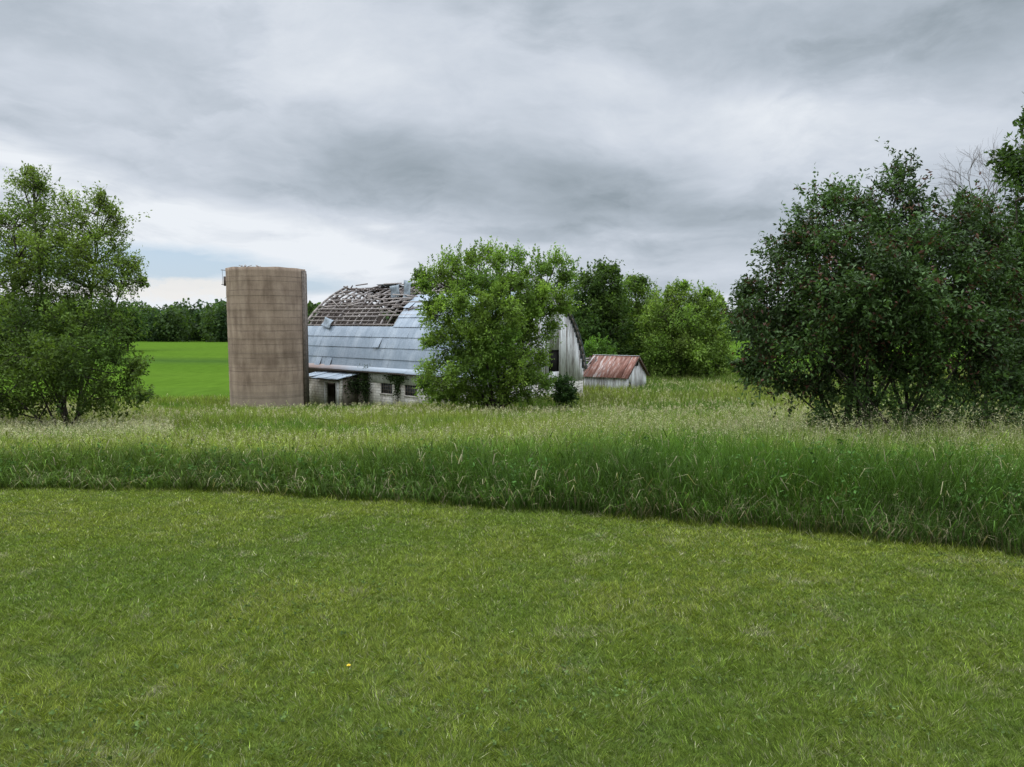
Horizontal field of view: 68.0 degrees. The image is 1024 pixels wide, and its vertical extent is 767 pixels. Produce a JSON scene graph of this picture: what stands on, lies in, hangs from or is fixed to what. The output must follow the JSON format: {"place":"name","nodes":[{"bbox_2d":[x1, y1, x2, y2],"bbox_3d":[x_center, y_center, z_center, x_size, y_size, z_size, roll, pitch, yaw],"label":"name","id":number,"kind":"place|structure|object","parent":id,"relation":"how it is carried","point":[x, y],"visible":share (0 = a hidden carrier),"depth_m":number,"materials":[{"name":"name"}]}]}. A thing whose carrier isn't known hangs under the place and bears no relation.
{"place":"outdoors","nodes":[
{"label":"outdoors","id":0,"kind":"place"},
{"bbox_2d":[0,338,972,401],"bbox_3d":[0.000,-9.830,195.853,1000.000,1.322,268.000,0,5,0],"label":"crop field","id":1,"kind":"structure","parent":0,"point":[187,368],"depth_m":108.79,"materials":[{"name":"green plant"}]},
{"bbox_2d":[0,332,1023,766],"bbox_3d":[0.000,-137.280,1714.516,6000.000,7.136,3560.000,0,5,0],"label":"ground","id":2,"kind":"structure","parent":0,"point":[476,700],"depth_m":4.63,"materials":[{"name":"green plant"}]},
{"bbox_2d":[0,160,151,426],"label":"maple tree","id":3,"kind":"object","parent":2,"relation":"on","point":[40,248],"visible":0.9,"depth_m":27.20,"materials":[{"name":"green plant"}]},
{"bbox_2d":[0,279,158,427],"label":"leafy shrub","id":4,"kind":"object","parent":2,"relation":"on","point":[65,369],"visible":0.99,"depth_m":25.79,"materials":[{"name":"green plant"}]},
{"bbox_2d":[99,301,150,350],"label":"tree","id":5,"kind":"object","parent":2,"relation":"on","point":[142,316],"visible":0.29,"depth_m":168.24,"materials":[{"name":"green plant"}]},
{"bbox_2d":[221,265,309,408],"bbox_3d":[-17.390,-3.006,53.935,5.768,10.464,5.382,0,5,0],"label":"silo","id":6,"kind":"object","parent":2,"relation":"on","point":[267,330],"visible":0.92,"depth_m":51.68,"materials":[{"name":"concrete"}]},
{"bbox_2d":[309,371,358,406],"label":"milk house","id":7,"kind":"structure","parent":2,"relation":"on","point":[318,386],"depth_m":57.02,"materials":[{"name":"white wood"}]},
{"bbox_2d":[0,293,816,319],"bbox_3d":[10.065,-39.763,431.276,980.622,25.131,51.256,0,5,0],"label":"hill woods","id":8,"kind":"object","parent":2,"relation":"on","point":[310,305],"depth_m":420.89,"materials":[{"name":"green plant"}]},
{"bbox_2d":[308,274,586,406],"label":"barn","id":9,"kind":"structure","parent":2,"relation":"on","point":[350,339],"depth_m":56.38,"materials":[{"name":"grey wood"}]},
{"bbox_2d":[321,317,333,328],"bbox_3d":[-14.829,-4.880,60.931,1.277,0.957,0.549,4,6,41],"label":"loose roof sheet","id":10,"kind":"object","parent":9,"relation":"on","point":[327,322],"visible":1,"depth_m":61.09,"materials":[{"name":"silver metal"}]},
{"bbox_2d":[337,364,372,407],"bbox_3d":[-11.539,0.053,55.606,2.229,3.701,1.958,4,6,41],"label":"climbing ivy","id":11,"kind":"object","parent":9,"relation":"attached to","point":[364,387],"visible":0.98,"depth_m":56.13,"materials":[{"name":"green plant"}]},
{"bbox_2d":[380,383,392,395],"bbox_3d":[-9.040,0.389,54.825,1.400,0.860,0.220,4,6,41],"label":"window","id":12,"kind":"structure","parent":9,"relation":"in","point":[385,387],"depth_m":54.90,"materials":[{"name":"black glass"}]},
{"bbox_2d":[390,284,399,297],"bbox_3d":[-9.113,-7.175,59.212,1.307,1.090,0.208,4,6,41],"label":"loose roof sheet","id":13,"kind":"object","parent":9,"relation":"on","point":[394,289],"visible":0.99,"depth_m":59.29,"materials":[{"name":"silver metal"}]},
{"bbox_2d":[382,372,408,405],"bbox_3d":[-8.340,0.592,53.738,3.001,2.916,0.540,4,6,41],"label":"climbing ivy","id":14,"kind":"object","parent":9,"relation":"attached to","point":[397,379],"visible":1,"depth_m":53.59,"materials":[{"name":"green plant"}]},
{"bbox_2d":[402,280,411,301],"bbox_3d":[-7.989,-7.036,57.922,1.026,1.758,0.438,4,6,41],"label":"loose roof sheet","id":15,"kind":"object","parent":9,"relation":"on","point":[407,287],"visible":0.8,"depth_m":58.05,"materials":[{"name":"silver metal"}]},
{"bbox_2d":[403,385,416,397],"bbox_3d":[-7.050,0.532,53.082,1.400,0.860,0.220,4,6,41],"label":"window","id":16,"kind":"structure","parent":9,"relation":"in","point":[409,390],"depth_m":53.18,"materials":[{"name":"black glass"}]},
{"bbox_2d":[407,235,584,410],"bbox_3d":[-0.910,-3.148,43.405,8.858,10.492,8.663,-5,7,-44],"label":"box elder tree","id":17,"kind":"object","parent":2,"relation":"on","point":[489,332],"visible":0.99,"depth_m":41.99,"materials":[{"name":"green plant"}]},
{"bbox_2d":[0,298,1019,341],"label":"woods","id":18,"kind":"object","parent":2,"relation":"on","point":[177,323],"visible":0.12,"depth_m":244.10,"materials":[{"name":"green plant"}]},
{"bbox_2d":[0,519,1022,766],"bbox_3d":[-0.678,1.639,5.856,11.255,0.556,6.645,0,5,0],"label":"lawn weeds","id":19,"kind":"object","parent":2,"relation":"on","point":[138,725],"visible":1,"depth_m":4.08,"materials":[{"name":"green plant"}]},
{"bbox_2d":[0,367,1023,556],"bbox_3d":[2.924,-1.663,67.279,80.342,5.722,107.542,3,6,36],"label":"meadow grass","id":20,"kind":"structure","parent":2,"relation":"on","point":[599,483],"depth_m":11.14,"materials":[{"name":"green plant"}]},
{"bbox_2d":[0,377,1023,521],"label":"grass seed heads","id":21,"kind":"object","parent":2,"relation":"on","point":[110,420],"depth_m":19.89,"materials":[{"name":"beige plant"}]},
{"bbox_2d":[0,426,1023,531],"bbox_3d":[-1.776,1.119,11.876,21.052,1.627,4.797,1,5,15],"label":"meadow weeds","id":22,"kind":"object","parent":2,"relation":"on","point":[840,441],"visible":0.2,"depth_m":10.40,"materials":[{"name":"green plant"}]},
{"bbox_2d":[546,372,580,408],"bbox_3d":[3.047,0.669,44.160,2.177,2.843,2.039,0,5,0],"label":"shrub","id":23,"kind":"object","parent":2,"relation":"on","point":[565,387],"visible":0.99,"depth_m":43.89,"materials":[{"name":"green plant"}]},
{"bbox_2d":[583,355,596,378],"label":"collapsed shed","id":24,"kind":"structure","parent":2,"relation":"on","point":[590,358],"depth_m":63.00,"materials":[{"name":"grey wood"}]},
{"bbox_2d":[583,333,617,380],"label":"shrub","id":25,"kind":"object","parent":2,"relation":"on","point":[593,346],"visible":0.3,"depth_m":67.38,"materials":[{"name":"green plant"}]},
{"bbox_2d":[566,255,640,354],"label":"tree","id":26,"kind":"object","parent":2,"relation":"on","point":[597,294],"visible":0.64,"depth_m":74.35,"materials":[{"name":"green plant"}]},
{"bbox_2d":[583,354,649,389],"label":"shed","id":27,"kind":"structure","parent":2,"relation":"on","point":[613,371],"depth_m":61.71,"materials":[{"name":"white"}]},
{"bbox_2d":[619,269,666,375],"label":"tree","id":28,"kind":"object","parent":2,"relation":"on","point":[634,283],"visible":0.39,"depth_m":78.51,"materials":[{"name":"green plant"}]},
{"bbox_2d":[632,276,737,378],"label":"tree","id":29,"kind":"object","parent":2,"relation":"on","point":[687,346],"visible":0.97,"depth_m":72.68,"materials":[{"name":"green plant"}]},
{"bbox_2d":[703,355,738,370],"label":"shrub","id":30,"kind":"object","parent":2,"relation":"on","point":[727,365],"visible":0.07,"depth_m":81.39,"materials":[{"name":"green plant"}]},
{"bbox_2d":[711,136,1023,439],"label":"cherry bush","id":31,"kind":"object","parent":2,"relation":"on","point":[884,294],"visible":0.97,"depth_m":14.78,"materials":[{"name":"green plant"}]},
{"bbox_2d":[802,362,1023,434],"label":"undergrowth shrub","id":32,"kind":"object","parent":2,"relation":"on","point":[942,385],"visible":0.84,"depth_m":14.91,"materials":[{"name":"green plant"}]},
{"bbox_2d":[929,128,1023,432],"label":"dead tree","id":33,"kind":"object","parent":2,"relation":"on","point":[960,175],"visible":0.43,"depth_m":18.31,"materials":[{"name":"grey plant"}]},
{"bbox_2d":[967,106,1023,435],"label":"elm tree","id":34,"kind":"object","parent":2,"relation":"on","point":[1011,162],"visible":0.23,"depth_m":16.93,"materials":[{"name":"green plant"}]},
{"bbox_2d":[0,0,1023,311],"label":"sky","id":35,"kind":"structure","parent":0,"point":[341,142],"materials":[{"name":"grey"}]}
]}

